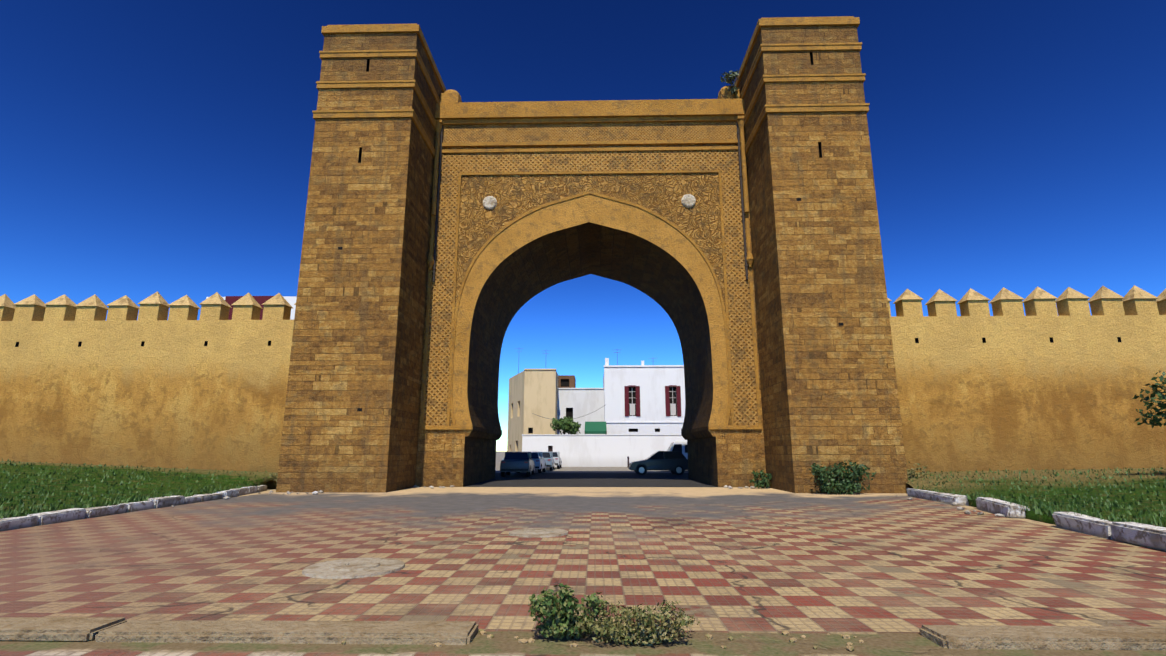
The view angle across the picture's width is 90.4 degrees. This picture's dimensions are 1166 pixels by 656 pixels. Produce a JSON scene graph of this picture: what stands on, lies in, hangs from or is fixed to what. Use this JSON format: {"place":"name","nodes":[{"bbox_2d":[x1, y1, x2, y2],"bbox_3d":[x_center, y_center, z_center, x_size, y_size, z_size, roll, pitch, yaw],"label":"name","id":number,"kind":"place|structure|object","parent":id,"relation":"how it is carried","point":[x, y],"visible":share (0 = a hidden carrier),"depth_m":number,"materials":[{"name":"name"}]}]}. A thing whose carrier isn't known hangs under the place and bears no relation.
{"place":"outdoors","nodes":[
{"label":"outdoors","id":0,"kind":"place"},
{"bbox_2d":[0,461,277,517],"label":"lawn","id":1,"kind":"structure","parent":0,"point":[205,481],"depth_m":18.89,"materials":[{"name":"green plant"}]},
{"bbox_2d":[0,458,1165,526],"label":"grass blades","id":2,"kind":"object","parent":1,"relation":"on","point":[959,481],"depth_m":17.18,"materials":[{"name":"green plant"}]},
{"bbox_2d":[0,482,1165,526],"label":"curb","id":3,"kind":"structure","parent":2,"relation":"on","point":[932,489],"depth_m":12.91,"materials":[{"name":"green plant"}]},
{"bbox_2d":[206,296,296,319],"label":"house behind rampart","id":4,"kind":"structure","parent":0,"point":[260,300],"depth_m":39.40,"materials":[{"name":"white paint"}]},
{"bbox_2d":[276,23,445,492],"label":"gate tower","id":5,"kind":"structure","parent":0,"point":[358,331],"depth_m":23.23,"materials":[{"name":"brown brick"}]},
{"bbox_2d":[269,473,277,481],"bbox_3d":[-11.641,5.801,22.468,0.942,0.374,0.592,0,-12,1],"label":"weed","id":6,"kind":"object","parent":5,"relation":"attached to","point":[272,476],"visible":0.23,"depth_m":22.34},
{"bbox_2d":[338,198,843,410],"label":"tower putlog holes","id":7,"kind":"object","parent":5,"relation":"attached to","point":[798,199],"visible":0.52,"depth_m":22.01,"materials":[{"name":"black"}]},
{"bbox_2d":[557,388,603,433],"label":"white house","id":8,"kind":"structure","parent":0,"point":[573,403],"depth_m":64.40,"materials":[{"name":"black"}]},
{"bbox_2d":[558,375,575,387],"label":"rooftop structure","id":9,"kind":"object","parent":8,"relation":"on","point":[566,381],"visible":0.71,"depth_m":66.54,"materials":[{"name":"brown"}]},
{"bbox_2d":[585,422,606,433],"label":"green awning","id":10,"kind":"object","parent":8,"relation":"attached to","point":[595,428],"visible":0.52,"depth_m":58.52,"materials":[{"name":"green fabric"}]},
{"bbox_2d":[0,487,1165,655],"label":"paved square","id":11,"kind":"structure","parent":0,"point":[878,574],"depth_m":7.39,"materials":[{"name":"tile"}]},
{"bbox_2d":[302,558,404,578],"bbox_3d":[-2.933,3.065,7.454,1.240,0.062,1.240,0,-12,1],"label":"pavement patch","id":12,"kind":"object","parent":11,"relation":"on","point":[351,568],"visible":1,"depth_m":7.27,"materials":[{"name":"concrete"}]},
{"bbox_2d":[509,528,567,537],"bbox_3d":[-0.815,3.745,10.653,1.100,0.062,1.100,0,-12,1],"label":"pavement patch","id":13,"kind":"object","parent":11,"relation":"on","point":[539,532],"visible":1,"depth_m":10.45,"materials":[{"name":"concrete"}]},
{"bbox_2d":[528,583,607,639],"bbox_3d":[-0.127,2.309,4.741,0.662,0.433,0.510,0,-12,1],"label":"bush","id":14,"kind":"object","parent":11,"relation":"on","point":[556,624],"visible":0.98,"depth_m":4.62,"materials":[{"name":"green plant"}]},
{"bbox_2d":[0,617,1165,650],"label":"concrete kerb","id":15,"kind":"object","parent":11,"relation":"on","point":[122,629],"visible":0.9,"depth_m":4.60,"materials":[{"name":"beige concrete"}]},
{"bbox_2d":[307,629,863,650],"bbox_3d":[-0.660,2.488,4.641,5.767,0.053,0.458,0,-12,1],"label":"joint debris","id":16,"kind":"object","parent":15,"relation":"on","point":[849,647],"visible":0.48,"depth_m":4.58,"materials":[{"name":"soil"}]},
{"bbox_2d":[171,485,1004,516],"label":"rubble stones","id":17,"kind":"object","parent":11,"relation":"on","point":[753,487],"visible":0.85,"depth_m":19.74,"materials":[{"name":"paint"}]},
{"bbox_2d":[569,599,699,644],"bbox_3d":[0.397,2.328,4.614,1.102,0.349,0.508,0,-12,1],"label":"weed","id":18,"kind":"object","parent":11,"relation":"on","point":[649,627],"visible":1,"depth_m":4.51,"materials":[{"name":"green plant"}]},
{"bbox_2d":[749,470,771,488],"bbox_3d":[7.219,6.126,23.464,1.052,0.758,0.551,0,-12,1],"label":"shrub","id":19,"kind":"object","parent":11,"relation":"on","point":[764,482],"visible":0.94,"depth_m":23.45,"materials":[{"name":"green plant"}]},
{"bbox_2d":[809,460,876,494],"bbox_3d":[9.068,5.254,20.390,2.250,1.222,1.064,0,-12,1],"label":"shrub","id":20,"kind":"object","parent":11,"relation":"on","point":[846,485],"visible":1,"depth_m":20.20,"materials":[{"name":"green plant"}]},
{"bbox_2d":[906,488,1165,550],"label":"kerb","id":21,"kind":"structure","parent":11,"relation":"on","point":[1145,535],"depth_m":10.76,"materials":[{"name":"paint"}]},
{"bbox_2d":[0,0,1165,450],"label":"sky","id":22,"kind":"structure","parent":0,"point":[147,147],"materials":[{"name":"blue"}]},
{"bbox_2d":[522,434,686,466],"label":"white yard wall","id":23,"kind":"structure","parent":0,"point":[595,450],"depth_m":56.52,"materials":[{"name":"grey paint"}]},
{"bbox_2d":[603,358,684,433],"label":"white house","id":24,"kind":"structure","parent":0,"point":[642,398],"depth_m":61.39,"materials":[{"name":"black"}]},
{"bbox_2d":[518,352,619,418],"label":"roof aerials and cable","id":25,"kind":"object","parent":24,"relation":"attached to","point":[578,417],"visible":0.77,"depth_m":63.24,"materials":[{"name":"black metal"}]},
{"bbox_2d":[231,451,1165,551],"bbox_3d":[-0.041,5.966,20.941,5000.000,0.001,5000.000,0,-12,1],"label":"ground","id":26,"kind":"structure","parent":0,"point":[593,477],"depth_m":30.90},
{"bbox_2d":[0,485,266,530],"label":"kerb","id":27,"kind":"structure","parent":26,"relation":"on","point":[46,518],"depth_m":13.76,"materials":[{"name":"paint"}]},
{"bbox_2d":[0,291,295,488],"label":"rampart wall","id":28,"kind":"structure","parent":26,"relation":"on","point":[182,386],"depth_m":24.20,"materials":[{"name":"paint"}]},
{"bbox_2d":[500,452,534,476],"bbox_3d":[-3.995,8.415,35.852,1.782,1.488,4.260,0,-12,0],"label":"parked car","id":29,"kind":"object","parent":26,"relation":"on","point":[517,462],"visible":1,"depth_m":33.98,"materials":[{"name":"blue paint"}]},
{"bbox_2d":[516,452,545,472],"bbox_3d":[-3.626,9.495,40.931,1.742,1.488,4.060,-1,-12,2],"label":"parked car","id":30,"kind":"object","parent":26,"relation":"on","point":[538,459],"visible":0.46,"depth_m":39.42,"materials":[{"name":"blue paint"}]},
{"bbox_2d":[507,369,558,451],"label":"beige building","id":31,"kind":"structure","parent":26,"relation":"on","point":[533,391],"depth_m":61.95,"materials":[{"name":"beige paint"}]},
{"bbox_2d":[535,452,554,470],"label":"parked car","id":32,"kind":"object","parent":26,"relation":"on","point":[549,459],"visible":0.44,"depth_m":44.63,"materials":[{"name":"silver paint"}]},
{"bbox_2d":[553,452,561,468],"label":"parked car","id":33,"kind":"object","parent":26,"relation":"on","point":[557,459],"visible":0.38,"depth_m":49.79,"materials":[{"name":"grey paint"}]},
{"bbox_2d":[550,416,580,433],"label":"yard tree","id":34,"kind":"object","parent":26,"relation":"on","point":[569,426],"visible":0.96,"depth_m":57.82,"materials":[{"name":"green plant"}]},
{"bbox_2d":[415,144,765,486],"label":"gate block","id":35,"kind":"structure","parent":26,"relation":"on","point":[517,280],"depth_m":28.05,"materials":[{"name":"brown stone"}]},
{"bbox_2d":[427,120,443,269],"bbox_3d":[-6.952,-6.296,27.114,0.440,7.405,0.420,0,-12,1],"label":"gate colonnette","id":36,"kind":"object","parent":35,"relation":"attached to","point":[430,260],"visible":0.81,"depth_m":27.24,"materials":[{"name":"brown stone"}]},
{"bbox_2d":[440,89,461,102],"bbox_3d":[-6.546,-11.286,28.874,0.950,1.170,0.955,0,-12,1],"label":"gate roof finial","id":37,"kind":"object","parent":35,"relation":"on","point":[450,95],"visible":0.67,"depth_m":28.41,"materials":[{"name":"beige stone"}]},
{"bbox_2d":[483,196,496,209],"bbox_3d":[-4.361,-5.870,27.060,0.680,0.680,0.090,0,-12,1],"label":"round medallion","id":38,"kind":"object","parent":35,"relation":"attached to","point":[489,202],"visible":1,"depth_m":27.05,"materials":[{"name":"stone"}]},
{"bbox_2d":[432,122,747,281],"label":"drainpipes","id":39,"kind":"object","parent":35,"relation":"attached to","point":[742,205],"visible":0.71,"depth_m":26.86,"materials":[{"name":"grey metal"}]},
{"bbox_2d":[420,98,761,429],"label":"gate facade","id":40,"kind":"structure","parent":35,"relation":"attached to","point":[641,192],"depth_m":26.98,"materials":[{"name":"brown stone"}]},
{"bbox_2d":[681,194,695,207],"bbox_3d":[4.907,-5.914,26.852,0.680,0.680,0.090,0,-12,1],"label":"round medallion","id":41,"kind":"object","parent":35,"relation":"attached to","point":[688,200],"visible":1,"depth_m":26.84,"materials":[{"name":"stone"}]},
{"bbox_2d":[717,85,739,98],"bbox_3d":[7.150,-11.352,28.566,0.950,1.170,0.955,0,-12,1],"label":"gate roof finial","id":42,"kind":"object","parent":35,"relation":"on","point":[724,93],"visible":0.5,"depth_m":28.09,"materials":[{"name":"beige stone"}]},
{"bbox_2d":[720,70,740,98],"bbox_3d":[7.080,-11.511,27.767,0.915,1.846,1.021,-4,-13,19],"label":"bush","id":43,"kind":"object","parent":35,"relation":"on","point":[731,77],"visible":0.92,"depth_m":27.78,"materials":[{"name":"green plant"}]},
{"bbox_2d":[736,116,753,266],"bbox_3d":[7.524,-6.365,26.789,0.440,7.405,0.420,0,-12,1],"label":"gate colonnette","id":44,"kind":"object","parent":35,"relation":"attached to","point":[740,122],"visible":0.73,"depth_m":26.92,"materials":[{"name":"brown stone"}]},
{"bbox_2d":[628,451,687,474],"bbox_3d":[4.899,8.765,37.614,3.810,1.540,1.742,0,-12,1],"label":"dark hatchback","id":45,"kind":"object","parent":26,"relation":"on","point":[675,462],"visible":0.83,"depth_m":36.81,"materials":[{"name":"black paint"}]},
{"bbox_2d":[667,441,687,470],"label":"white van","id":46,"kind":"object","parent":26,"relation":"on","point":[679,446],"visible":0.04,"depth_m":42.73,"materials":[{"name":"white paint"}]},
{"bbox_2d":[887,285,1165,488],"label":"rampart wall","id":47,"kind":"structure","parent":26,"relation":"on","point":[1043,384],"depth_m":23.39,"materials":[{"name":"paint"}]},
{"bbox_2d":[735,16,908,492],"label":"gate tower","id":48,"kind":"structure","parent":0,"point":[829,391],"depth_m":22.84,"materials":[{"name":"brown brick"}]},
{"bbox_2d":[906,468,1165,525],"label":"lawn","id":49,"kind":"structure","parent":0,"point":[1046,518],"depth_m":17.21,"materials":[{"name":"green plant"}]},
{"bbox_2d":[0,483,1160,525],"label":"grass tufts","id":50,"kind":"object","parent":49,"relation":"on","point":[1037,511],"visible":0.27,"depth_m":14.25,"materials":[{"name":"green plant"}]},
{"bbox_2d":[906,461,927,478],"bbox_3d":[12.144,5.346,21.586,1.364,0.994,0.518,-3,-12,12],"label":"dry shrub","id":51,"kind":"object","parent":49,"relation":"on","point":[909,472],"visible":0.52,"depth_m":21.51,"materials":[{"name":"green plant"}]},
{"bbox_2d":[1132,371,1165,427],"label":"olive tree","id":52,"kind":"object","parent":49,"relation":"on","point":[1162,405],"visible":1,"depth_m":18.74,"materials":[{"name":"green plant"}]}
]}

